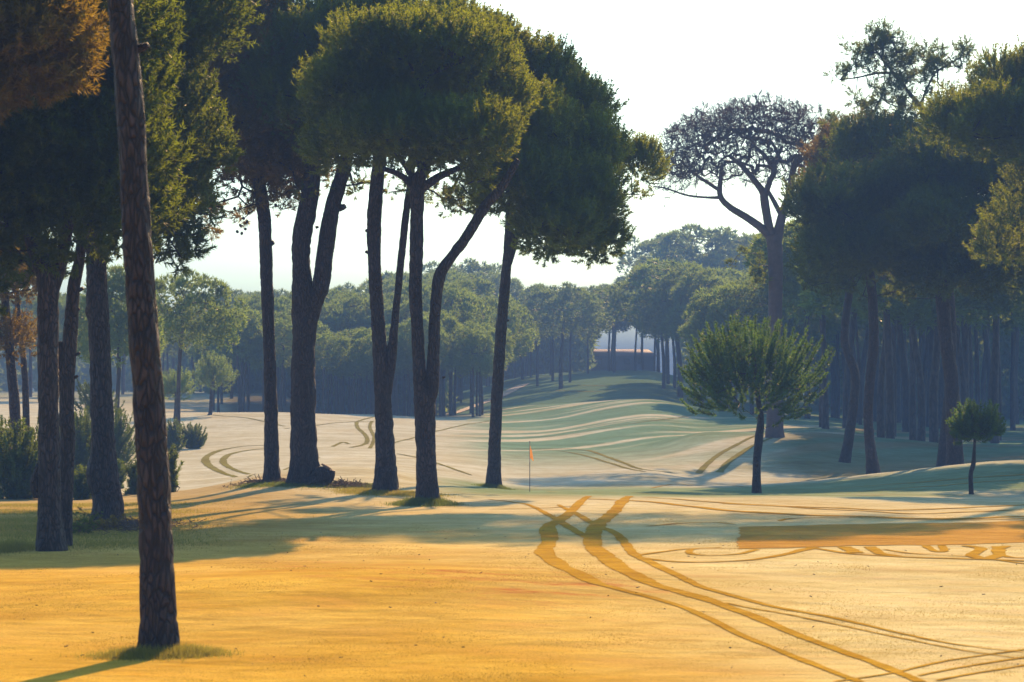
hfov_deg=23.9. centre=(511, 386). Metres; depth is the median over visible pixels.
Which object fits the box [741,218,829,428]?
pine tree
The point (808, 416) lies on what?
pine tree
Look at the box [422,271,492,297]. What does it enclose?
pine tree
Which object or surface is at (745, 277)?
pine tree
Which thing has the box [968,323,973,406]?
pine tree
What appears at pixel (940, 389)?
pine tree
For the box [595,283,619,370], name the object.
pine tree
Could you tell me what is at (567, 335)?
pine tree
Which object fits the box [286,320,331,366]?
pine tree
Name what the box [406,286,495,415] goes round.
pine tree
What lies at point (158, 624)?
pine tree
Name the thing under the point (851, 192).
pine tree
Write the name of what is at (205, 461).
tyre track
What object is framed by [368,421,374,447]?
tyre track
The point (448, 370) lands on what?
pine tree
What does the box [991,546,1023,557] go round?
tyre track
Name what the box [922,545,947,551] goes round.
tyre track
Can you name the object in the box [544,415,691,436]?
tyre track
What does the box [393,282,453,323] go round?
pine tree
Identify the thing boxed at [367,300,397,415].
pine tree
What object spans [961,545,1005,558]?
tyre track
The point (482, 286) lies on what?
pine tree
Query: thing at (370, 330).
pine tree
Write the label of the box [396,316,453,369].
pine tree
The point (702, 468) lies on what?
tyre track
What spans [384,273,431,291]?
pine tree
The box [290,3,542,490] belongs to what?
pine tree
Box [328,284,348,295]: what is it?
pine tree
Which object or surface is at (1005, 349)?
wood
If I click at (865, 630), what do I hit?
tyre track
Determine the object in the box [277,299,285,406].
pine tree
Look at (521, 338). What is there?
pine tree
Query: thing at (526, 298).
pine tree
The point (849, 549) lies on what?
tyre track
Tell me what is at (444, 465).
tyre track
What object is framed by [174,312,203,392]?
pine tree
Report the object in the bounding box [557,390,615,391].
tyre track
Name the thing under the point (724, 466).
tyre track
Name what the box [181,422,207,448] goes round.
pine bush
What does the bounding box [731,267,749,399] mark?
pine tree
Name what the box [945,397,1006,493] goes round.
sapling
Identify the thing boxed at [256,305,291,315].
pine tree
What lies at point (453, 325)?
pine tree
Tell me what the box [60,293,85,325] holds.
pine tree
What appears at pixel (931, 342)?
pine tree
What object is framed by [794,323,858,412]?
pine tree
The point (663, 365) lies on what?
pine tree
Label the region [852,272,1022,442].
pine tree
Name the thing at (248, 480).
fallen twigs
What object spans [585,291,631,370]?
pine tree
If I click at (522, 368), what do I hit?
pine tree
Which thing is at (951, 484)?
tyre track
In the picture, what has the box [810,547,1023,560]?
tyre track
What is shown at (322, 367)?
pine tree
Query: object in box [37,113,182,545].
pine tree
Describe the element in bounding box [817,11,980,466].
pine tree
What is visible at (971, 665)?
tyre track
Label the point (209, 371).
tree
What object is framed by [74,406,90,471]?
pine bush
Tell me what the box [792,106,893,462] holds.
pine tree
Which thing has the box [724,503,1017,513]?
tyre track
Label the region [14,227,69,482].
pine tree
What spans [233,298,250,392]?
pine tree
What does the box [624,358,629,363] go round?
window
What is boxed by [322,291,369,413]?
pine tree
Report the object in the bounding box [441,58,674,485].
pine tree
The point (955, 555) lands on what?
tyre track
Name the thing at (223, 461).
tyre track
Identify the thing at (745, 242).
pine tree
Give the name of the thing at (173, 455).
pine bush
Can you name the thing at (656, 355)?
pine tree
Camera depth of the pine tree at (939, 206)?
117.37 m
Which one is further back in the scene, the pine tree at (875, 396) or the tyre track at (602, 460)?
the pine tree at (875, 396)
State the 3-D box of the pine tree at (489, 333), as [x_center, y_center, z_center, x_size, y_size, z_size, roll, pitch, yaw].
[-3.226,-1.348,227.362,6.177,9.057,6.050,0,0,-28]
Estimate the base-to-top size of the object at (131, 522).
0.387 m
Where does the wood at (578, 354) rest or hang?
on the ground at (802, 464)
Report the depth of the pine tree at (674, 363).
330.78 m
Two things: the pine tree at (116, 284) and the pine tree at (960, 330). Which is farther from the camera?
the pine tree at (960, 330)
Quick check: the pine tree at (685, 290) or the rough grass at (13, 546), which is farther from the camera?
the pine tree at (685, 290)
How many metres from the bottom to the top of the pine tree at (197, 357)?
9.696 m
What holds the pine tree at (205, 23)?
on the ground at (802, 464)
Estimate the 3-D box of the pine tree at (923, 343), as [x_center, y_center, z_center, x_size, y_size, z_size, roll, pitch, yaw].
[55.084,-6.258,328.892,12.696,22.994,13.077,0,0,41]
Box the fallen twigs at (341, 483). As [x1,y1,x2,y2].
[295,476,371,488]
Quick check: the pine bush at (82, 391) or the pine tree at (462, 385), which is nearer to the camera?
the pine bush at (82, 391)
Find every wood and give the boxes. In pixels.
[0,331,598,415]
[675,317,1023,418]
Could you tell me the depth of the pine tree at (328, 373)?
241.72 m
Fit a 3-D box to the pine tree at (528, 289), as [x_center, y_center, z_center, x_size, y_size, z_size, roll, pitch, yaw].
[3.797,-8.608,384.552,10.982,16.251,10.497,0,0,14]
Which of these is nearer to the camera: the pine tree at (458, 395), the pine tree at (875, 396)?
the pine tree at (875, 396)
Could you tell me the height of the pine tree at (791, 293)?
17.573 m
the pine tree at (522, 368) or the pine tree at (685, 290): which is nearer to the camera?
the pine tree at (685, 290)
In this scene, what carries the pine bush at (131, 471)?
on the ground at (802, 464)
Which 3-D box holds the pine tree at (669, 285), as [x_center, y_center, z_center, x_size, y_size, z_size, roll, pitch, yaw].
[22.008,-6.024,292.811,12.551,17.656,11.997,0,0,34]
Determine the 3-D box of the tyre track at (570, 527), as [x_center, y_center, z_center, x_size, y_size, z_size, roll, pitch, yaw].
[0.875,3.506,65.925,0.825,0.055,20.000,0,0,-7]
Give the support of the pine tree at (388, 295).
on the ground at (802, 464)
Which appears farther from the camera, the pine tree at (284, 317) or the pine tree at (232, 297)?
the pine tree at (232, 297)
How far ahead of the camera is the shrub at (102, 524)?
59.66 m
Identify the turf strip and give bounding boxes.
[736,520,1023,548]
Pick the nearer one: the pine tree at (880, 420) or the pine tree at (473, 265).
the pine tree at (880, 420)
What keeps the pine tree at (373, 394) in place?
on the ground at (802, 464)
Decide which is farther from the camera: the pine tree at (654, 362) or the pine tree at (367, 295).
the pine tree at (654, 362)
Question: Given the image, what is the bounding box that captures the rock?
[307,463,334,484]
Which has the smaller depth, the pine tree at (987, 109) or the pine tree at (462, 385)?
the pine tree at (987, 109)
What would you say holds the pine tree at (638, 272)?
on the ground at (802, 464)
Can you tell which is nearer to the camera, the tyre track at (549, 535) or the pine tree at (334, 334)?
the tyre track at (549, 535)
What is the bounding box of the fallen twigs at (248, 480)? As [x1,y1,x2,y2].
[222,474,285,486]
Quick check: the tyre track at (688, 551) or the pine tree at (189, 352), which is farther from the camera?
the pine tree at (189, 352)
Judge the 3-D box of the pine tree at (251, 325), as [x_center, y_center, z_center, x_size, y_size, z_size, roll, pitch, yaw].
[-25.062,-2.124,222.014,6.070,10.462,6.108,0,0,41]
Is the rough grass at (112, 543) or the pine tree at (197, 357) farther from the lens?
the pine tree at (197, 357)
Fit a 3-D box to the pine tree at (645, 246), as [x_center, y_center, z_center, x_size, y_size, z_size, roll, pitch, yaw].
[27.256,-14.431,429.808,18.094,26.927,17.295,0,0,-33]
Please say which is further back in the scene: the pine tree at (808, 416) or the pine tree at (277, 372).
the pine tree at (277, 372)
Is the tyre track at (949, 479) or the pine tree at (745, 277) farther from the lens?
the pine tree at (745, 277)
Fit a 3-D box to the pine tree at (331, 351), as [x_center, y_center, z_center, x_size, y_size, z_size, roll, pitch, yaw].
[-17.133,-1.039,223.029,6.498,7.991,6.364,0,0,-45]
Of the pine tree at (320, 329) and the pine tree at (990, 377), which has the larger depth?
the pine tree at (320, 329)
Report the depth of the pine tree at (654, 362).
425.32 m
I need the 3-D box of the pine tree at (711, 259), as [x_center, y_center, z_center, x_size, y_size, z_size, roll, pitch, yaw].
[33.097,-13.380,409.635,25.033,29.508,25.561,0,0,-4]
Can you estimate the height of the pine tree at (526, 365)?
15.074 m
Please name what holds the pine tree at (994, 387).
on the ground at (802, 464)
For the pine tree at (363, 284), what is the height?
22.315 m
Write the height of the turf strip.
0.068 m
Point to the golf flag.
(530, 453)
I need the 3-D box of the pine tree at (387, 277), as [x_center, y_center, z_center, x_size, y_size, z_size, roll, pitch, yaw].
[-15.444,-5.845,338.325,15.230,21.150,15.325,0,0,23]
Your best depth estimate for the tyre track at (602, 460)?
140.25 m
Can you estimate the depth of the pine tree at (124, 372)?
401.18 m
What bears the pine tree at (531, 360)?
on the ground at (802, 464)
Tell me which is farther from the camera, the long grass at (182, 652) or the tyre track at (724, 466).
the tyre track at (724, 466)
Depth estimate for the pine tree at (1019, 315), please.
190.01 m
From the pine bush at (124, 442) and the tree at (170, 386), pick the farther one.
the tree at (170, 386)
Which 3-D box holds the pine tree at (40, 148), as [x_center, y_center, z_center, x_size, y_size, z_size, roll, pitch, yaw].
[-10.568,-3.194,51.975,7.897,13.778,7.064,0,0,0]
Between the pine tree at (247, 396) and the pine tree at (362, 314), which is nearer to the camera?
the pine tree at (247, 396)
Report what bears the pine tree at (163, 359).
on the ground at (802, 464)
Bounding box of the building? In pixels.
[589,349,653,370]
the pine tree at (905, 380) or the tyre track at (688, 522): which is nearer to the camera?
the tyre track at (688, 522)
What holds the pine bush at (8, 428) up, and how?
on the ground at (802, 464)
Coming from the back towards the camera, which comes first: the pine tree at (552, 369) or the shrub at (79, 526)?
the pine tree at (552, 369)
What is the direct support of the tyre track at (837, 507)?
on the ground at (802, 464)
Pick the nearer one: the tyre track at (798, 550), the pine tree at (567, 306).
the tyre track at (798, 550)
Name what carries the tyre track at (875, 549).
on the ground at (802, 464)
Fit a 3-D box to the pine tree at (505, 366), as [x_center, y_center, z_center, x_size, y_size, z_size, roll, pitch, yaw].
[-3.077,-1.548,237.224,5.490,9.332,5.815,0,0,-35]
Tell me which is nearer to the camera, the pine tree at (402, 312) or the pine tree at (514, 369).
the pine tree at (402, 312)
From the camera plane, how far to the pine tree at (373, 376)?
239.31 m
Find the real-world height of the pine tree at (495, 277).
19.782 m
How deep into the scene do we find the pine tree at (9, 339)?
91.83 m
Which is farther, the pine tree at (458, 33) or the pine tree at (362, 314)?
the pine tree at (362, 314)
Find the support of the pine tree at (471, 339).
on the ground at (802, 464)
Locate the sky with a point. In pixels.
(665, 56)
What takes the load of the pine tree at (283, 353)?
on the ground at (802, 464)
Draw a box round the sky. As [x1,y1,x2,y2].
[0,0,1023,390]
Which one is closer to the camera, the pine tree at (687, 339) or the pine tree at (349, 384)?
the pine tree at (687, 339)
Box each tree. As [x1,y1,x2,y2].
[0,0,109,127]
[0,0,199,551]
[0,244,37,443]
[0,291,37,396]
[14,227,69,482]
[29,291,81,351]
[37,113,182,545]
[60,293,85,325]
[77,263,166,417]
[85,0,264,520]
[107,0,179,650]
[112,303,168,350]
[114,302,124,391]
[121,353,123,394]
[126,269,248,424]
[160,314,189,381]
[160,352,187,376]
[162,321,188,373]
[162,366,196,418]
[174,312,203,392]
[184,0,335,481]
[185,343,214,410]
[190,338,236,411]
[191,349,240,414]
[192,314,222,403]
[197,305,257,411]
[202,349,249,411]
[208,307,262,411]
[210,311,284,411]
[213,285,250,309]
[228,0,387,484]
[230,363,232,398]
[233,294,291,409]
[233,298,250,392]
[244,318,320,411]
[249,287,291,298]
[252,309,292,369]
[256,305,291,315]
[276,298,281,403]
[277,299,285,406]
[282,292,330,317]
[285,367,329,378]
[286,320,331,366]
[289,332,362,413]
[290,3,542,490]
[303,0,583,499]
[315,343,339,380]
[316,332,340,413]
[318,300,359,413]
[320,330,372,413]
[321,294,370,413]
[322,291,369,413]
[324,287,362,413]
[327,293,340,413]
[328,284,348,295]
[331,281,359,294]
[334,290,384,413]
[334,375,338,413]
[336,326,372,413]
[337,328,371,413]
[347,333,408,373]
[351,275,408,295]
[351,294,409,414]
[355,324,412,367]
[356,278,367,293]
[361,368,404,381]
[363,299,374,413]
[363,299,428,415]
[365,271,432,293]
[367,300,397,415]
[383,292,405,415]
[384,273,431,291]
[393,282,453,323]
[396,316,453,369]
[396,333,450,375]
[402,282,461,415]
[403,309,464,415]
[404,309,465,416]
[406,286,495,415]
[422,257,524,293]
[422,270,515,412]
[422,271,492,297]
[422,282,478,415]
[424,281,479,379]
[425,267,481,296]
[428,279,479,415]
[440,312,477,415]
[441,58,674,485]
[445,320,515,414]
[445,327,494,416]
[449,325,511,415]
[452,337,492,415]
[456,271,496,395]
[457,372,459,400]
[459,374,461,402]
[461,373,462,398]
[469,296,520,412]
[469,305,536,362]
[473,270,525,386]
[473,296,540,354]
[474,335,507,376]
[495,295,523,379]
[510,283,551,377]
[513,356,515,378]
[517,292,560,385]
[518,281,616,388]
[525,336,546,376]
[530,333,547,376]
[532,295,579,380]
[545,293,608,382]
[549,291,568,374]
[580,286,602,372]
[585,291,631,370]
[594,289,631,371]
[595,256,742,397]
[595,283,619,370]
[608,287,637,370]
[613,232,697,368]
[626,284,670,388]
[633,222,757,373]
[634,277,695,397]
[636,85,845,437]
[636,329,676,387]
[638,282,643,369]
[642,264,729,402]
[649,279,680,383]
[653,339,655,370]
[654,334,657,371]
[657,337,659,372]
[658,264,728,406]
[677,285,766,411]
[682,299,757,411]
[697,278,804,413]
[707,233,752,390]
[727,279,738,410]
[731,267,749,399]
[739,272,766,412]
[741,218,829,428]
[744,276,848,415]
[753,271,810,418]
[754,291,841,416]
[760,297,827,415]
[778,105,933,473]
[782,219,866,426]
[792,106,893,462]
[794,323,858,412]
[795,214,980,438]
[810,305,903,336]
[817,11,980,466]
[828,316,926,421]
[840,321,925,422]
[842,310,856,427]
[849,313,858,422]
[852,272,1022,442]
[857,268,891,437]
[860,323,868,418]
[868,308,1023,398]
[873,96,1023,465]
[884,322,891,430]
[892,319,896,436]
[896,309,908,431]
[901,377,901,419]
[902,314,991,384]
[909,307,925,440]
[909,328,916,439]
[912,33,1023,274]
[921,328,926,401]
[923,325,929,425]
[926,326,933,426]
[938,357,943,428]
[956,312,966,410]
[956,348,959,395]
[963,303,1023,440]
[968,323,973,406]
[974,321,979,415]
[981,324,989,411]
[982,274,1023,321]
[982,318,990,407]
[988,343,992,441]
[990,314,999,442]
[1010,314,1015,429]
[1015,318,1018,423]
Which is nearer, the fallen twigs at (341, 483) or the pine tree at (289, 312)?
the fallen twigs at (341, 483)
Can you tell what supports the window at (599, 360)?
in the building
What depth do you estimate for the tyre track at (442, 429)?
186.88 m
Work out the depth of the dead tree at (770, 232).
149.32 m
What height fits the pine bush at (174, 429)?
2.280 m
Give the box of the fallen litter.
[30,525,1018,675]
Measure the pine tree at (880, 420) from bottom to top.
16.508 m
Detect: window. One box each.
[596,358,601,363]
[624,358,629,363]
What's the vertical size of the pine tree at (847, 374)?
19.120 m
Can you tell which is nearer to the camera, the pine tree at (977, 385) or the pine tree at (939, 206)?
the pine tree at (939, 206)
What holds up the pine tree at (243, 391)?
on the ground at (802, 464)
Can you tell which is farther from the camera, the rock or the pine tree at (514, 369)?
the pine tree at (514, 369)
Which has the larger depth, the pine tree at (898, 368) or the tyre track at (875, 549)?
the pine tree at (898, 368)
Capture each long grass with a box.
[60,639,257,662]
[229,480,414,490]
[315,486,458,497]
[380,495,468,507]
[468,483,517,489]
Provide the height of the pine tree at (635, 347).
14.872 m
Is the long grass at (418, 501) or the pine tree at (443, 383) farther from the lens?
the pine tree at (443, 383)
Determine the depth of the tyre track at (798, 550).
48.79 m
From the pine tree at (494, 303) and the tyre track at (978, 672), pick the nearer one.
the tyre track at (978, 672)
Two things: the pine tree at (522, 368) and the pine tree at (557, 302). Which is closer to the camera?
the pine tree at (557, 302)
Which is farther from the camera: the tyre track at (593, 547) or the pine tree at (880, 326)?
the pine tree at (880, 326)
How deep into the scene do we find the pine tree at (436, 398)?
266.46 m
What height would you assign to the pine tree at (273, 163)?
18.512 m
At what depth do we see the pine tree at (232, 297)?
312.35 m
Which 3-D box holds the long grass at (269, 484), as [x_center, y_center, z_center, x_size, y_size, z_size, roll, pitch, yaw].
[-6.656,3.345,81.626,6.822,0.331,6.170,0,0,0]
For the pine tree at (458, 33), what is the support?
on the ground at (802, 464)
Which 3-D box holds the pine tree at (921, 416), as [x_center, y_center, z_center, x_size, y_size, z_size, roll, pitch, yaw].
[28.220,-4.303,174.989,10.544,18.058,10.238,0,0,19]
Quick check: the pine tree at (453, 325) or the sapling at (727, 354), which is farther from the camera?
the pine tree at (453, 325)
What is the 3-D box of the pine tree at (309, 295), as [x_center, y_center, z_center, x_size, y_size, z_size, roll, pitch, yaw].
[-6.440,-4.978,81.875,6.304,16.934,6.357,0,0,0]
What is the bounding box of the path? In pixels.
[447,383,529,413]
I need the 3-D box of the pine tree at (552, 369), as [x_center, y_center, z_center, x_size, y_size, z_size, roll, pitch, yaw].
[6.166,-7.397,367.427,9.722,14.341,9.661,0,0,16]
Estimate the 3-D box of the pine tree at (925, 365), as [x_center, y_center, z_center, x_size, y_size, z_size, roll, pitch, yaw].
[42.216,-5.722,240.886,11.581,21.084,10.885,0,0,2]
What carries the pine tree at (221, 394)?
on the ground at (802, 464)
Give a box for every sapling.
[676,309,835,492]
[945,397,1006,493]
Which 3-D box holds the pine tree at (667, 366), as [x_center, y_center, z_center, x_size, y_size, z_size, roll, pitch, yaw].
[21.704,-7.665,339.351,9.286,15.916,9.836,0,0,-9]
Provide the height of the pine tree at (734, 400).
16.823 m
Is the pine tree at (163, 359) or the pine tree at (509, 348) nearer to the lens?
the pine tree at (509, 348)
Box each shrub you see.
[72,507,103,533]
[86,514,127,528]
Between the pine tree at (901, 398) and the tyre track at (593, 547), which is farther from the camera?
the pine tree at (901, 398)
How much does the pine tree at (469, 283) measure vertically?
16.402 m
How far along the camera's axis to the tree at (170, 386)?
189.77 m
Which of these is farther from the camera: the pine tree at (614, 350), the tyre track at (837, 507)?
the pine tree at (614, 350)
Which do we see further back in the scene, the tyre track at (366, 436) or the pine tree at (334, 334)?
the pine tree at (334, 334)
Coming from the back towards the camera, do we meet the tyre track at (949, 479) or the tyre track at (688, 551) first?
the tyre track at (949, 479)
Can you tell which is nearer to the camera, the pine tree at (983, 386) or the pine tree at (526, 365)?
the pine tree at (983, 386)
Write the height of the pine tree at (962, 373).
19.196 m
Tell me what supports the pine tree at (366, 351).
on the ground at (802, 464)
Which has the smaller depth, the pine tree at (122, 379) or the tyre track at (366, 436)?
the tyre track at (366, 436)
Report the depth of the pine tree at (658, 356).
395.13 m
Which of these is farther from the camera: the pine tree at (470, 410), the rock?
the pine tree at (470, 410)
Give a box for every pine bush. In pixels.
[0,414,35,450]
[0,414,38,499]
[73,464,91,499]
[74,378,124,432]
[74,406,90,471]
[114,407,135,468]
[117,459,126,488]
[122,458,136,494]
[167,417,187,450]
[168,443,184,491]
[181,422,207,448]
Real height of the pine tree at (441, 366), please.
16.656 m
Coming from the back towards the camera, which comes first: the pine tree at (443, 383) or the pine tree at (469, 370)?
the pine tree at (443, 383)
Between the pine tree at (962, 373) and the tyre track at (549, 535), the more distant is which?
the pine tree at (962, 373)
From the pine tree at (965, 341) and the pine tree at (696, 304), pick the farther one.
the pine tree at (696, 304)
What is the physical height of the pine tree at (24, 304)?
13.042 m
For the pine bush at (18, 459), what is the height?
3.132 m
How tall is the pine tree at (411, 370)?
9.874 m
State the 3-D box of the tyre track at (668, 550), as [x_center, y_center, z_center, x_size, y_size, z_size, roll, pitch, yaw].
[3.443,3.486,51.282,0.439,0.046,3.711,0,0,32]
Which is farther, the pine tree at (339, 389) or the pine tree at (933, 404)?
the pine tree at (339, 389)
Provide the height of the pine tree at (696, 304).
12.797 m
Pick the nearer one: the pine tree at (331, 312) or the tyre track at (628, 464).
the tyre track at (628, 464)
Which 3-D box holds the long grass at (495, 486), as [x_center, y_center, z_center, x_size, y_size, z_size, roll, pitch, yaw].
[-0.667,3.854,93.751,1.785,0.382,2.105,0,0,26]
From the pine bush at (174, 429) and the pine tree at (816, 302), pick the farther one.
the pine tree at (816, 302)
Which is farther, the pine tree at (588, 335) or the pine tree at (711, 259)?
the pine tree at (711, 259)
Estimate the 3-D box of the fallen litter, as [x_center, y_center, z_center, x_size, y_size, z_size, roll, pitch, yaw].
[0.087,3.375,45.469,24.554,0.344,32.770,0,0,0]
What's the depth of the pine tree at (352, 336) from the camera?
227.04 m
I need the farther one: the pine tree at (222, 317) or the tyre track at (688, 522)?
the pine tree at (222, 317)
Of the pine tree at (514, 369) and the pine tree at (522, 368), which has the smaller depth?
the pine tree at (522, 368)
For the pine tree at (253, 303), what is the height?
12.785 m
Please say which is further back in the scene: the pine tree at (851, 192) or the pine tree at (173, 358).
the pine tree at (173, 358)
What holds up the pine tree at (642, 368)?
on the ground at (802, 464)
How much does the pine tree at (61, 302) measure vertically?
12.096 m
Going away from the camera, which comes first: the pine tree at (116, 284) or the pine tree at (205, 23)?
the pine tree at (205, 23)
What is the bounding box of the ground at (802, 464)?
[0,370,1023,681]
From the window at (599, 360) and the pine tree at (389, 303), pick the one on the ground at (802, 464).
the pine tree at (389, 303)
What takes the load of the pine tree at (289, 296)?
on the ground at (802, 464)
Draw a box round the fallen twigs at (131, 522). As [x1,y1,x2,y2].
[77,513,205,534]
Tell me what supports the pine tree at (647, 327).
on the ground at (802, 464)
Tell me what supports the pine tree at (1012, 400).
on the ground at (802, 464)
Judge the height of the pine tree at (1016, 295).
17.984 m
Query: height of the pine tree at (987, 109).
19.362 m
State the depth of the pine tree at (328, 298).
263.51 m
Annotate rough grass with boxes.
[0,500,294,555]
[0,536,37,555]
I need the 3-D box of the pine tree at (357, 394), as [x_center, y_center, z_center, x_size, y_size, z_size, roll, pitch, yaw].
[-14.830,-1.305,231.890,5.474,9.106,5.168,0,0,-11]
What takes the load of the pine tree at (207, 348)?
on the ground at (802, 464)
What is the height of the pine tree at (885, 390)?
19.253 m
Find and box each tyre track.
[201,445,255,476]
[219,449,255,473]
[352,417,371,446]
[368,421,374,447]
[395,421,486,442]
[402,454,470,474]
[490,499,594,538]
[503,447,672,472]
[516,449,641,470]
[533,496,862,681]
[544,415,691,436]
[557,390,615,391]
[558,505,1023,651]
[581,498,1023,518]
[582,496,924,681]
[636,547,715,554]
[639,547,818,561]
[651,497,1012,509]
[651,522,733,525]
[685,548,759,554]
[695,435,754,472]
[715,438,771,472]
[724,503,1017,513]
[725,602,1016,657]
[777,517,1023,520]
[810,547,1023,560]
[822,474,1023,489]
[834,649,1023,680]
[837,546,864,552]
[850,479,1021,491]
[864,546,901,555]
[883,549,1023,563]
[920,656,1023,675]
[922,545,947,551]
[936,664,1023,679]
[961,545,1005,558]
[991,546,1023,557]
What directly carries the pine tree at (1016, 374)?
on the ground at (802, 464)
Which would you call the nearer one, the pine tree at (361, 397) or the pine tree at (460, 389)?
the pine tree at (361, 397)
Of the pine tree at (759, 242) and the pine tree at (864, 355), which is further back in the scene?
the pine tree at (864, 355)
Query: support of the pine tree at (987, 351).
on the ground at (802, 464)
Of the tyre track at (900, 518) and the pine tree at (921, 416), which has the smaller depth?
the tyre track at (900, 518)
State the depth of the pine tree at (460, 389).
339.65 m
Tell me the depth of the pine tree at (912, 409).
179.49 m
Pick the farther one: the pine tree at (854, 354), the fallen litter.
the pine tree at (854, 354)
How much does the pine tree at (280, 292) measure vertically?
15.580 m
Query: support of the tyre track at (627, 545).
on the ground at (802, 464)
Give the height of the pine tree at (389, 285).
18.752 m
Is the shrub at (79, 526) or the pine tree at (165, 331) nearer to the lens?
the shrub at (79, 526)
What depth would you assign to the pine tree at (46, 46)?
45.20 m
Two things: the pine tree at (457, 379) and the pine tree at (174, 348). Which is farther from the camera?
the pine tree at (457, 379)
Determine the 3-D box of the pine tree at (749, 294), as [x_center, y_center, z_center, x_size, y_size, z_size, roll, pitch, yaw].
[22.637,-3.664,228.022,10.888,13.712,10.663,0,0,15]
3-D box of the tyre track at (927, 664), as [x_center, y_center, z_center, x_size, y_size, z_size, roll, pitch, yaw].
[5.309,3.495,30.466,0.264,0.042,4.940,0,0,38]
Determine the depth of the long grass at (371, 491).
78.01 m
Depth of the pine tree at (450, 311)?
239.10 m
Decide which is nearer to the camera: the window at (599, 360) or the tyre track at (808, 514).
the tyre track at (808, 514)
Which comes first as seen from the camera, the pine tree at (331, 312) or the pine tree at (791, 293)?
the pine tree at (791, 293)
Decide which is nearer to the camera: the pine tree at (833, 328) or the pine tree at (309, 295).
the pine tree at (309, 295)
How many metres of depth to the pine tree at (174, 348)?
302.32 m
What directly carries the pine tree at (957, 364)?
on the ground at (802, 464)
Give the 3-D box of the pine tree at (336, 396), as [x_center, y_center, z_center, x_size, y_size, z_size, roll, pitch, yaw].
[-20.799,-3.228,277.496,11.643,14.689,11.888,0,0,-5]
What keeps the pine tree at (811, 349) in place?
on the ground at (802, 464)
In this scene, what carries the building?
on the ground at (802, 464)
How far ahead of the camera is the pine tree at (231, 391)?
279.69 m
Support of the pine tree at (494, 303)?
on the ground at (802, 464)
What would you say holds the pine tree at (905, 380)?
on the ground at (802, 464)
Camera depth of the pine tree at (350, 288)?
383.28 m
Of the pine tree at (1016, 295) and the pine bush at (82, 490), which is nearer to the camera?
the pine bush at (82, 490)
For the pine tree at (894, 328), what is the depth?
188.62 m
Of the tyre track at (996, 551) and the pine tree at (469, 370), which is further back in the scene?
the pine tree at (469, 370)
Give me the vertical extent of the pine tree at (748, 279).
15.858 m
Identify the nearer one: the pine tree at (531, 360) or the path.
the path
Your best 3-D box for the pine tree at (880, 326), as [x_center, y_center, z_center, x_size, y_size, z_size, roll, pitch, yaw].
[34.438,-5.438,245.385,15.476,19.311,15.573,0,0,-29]
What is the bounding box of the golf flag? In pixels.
[529,441,533,491]

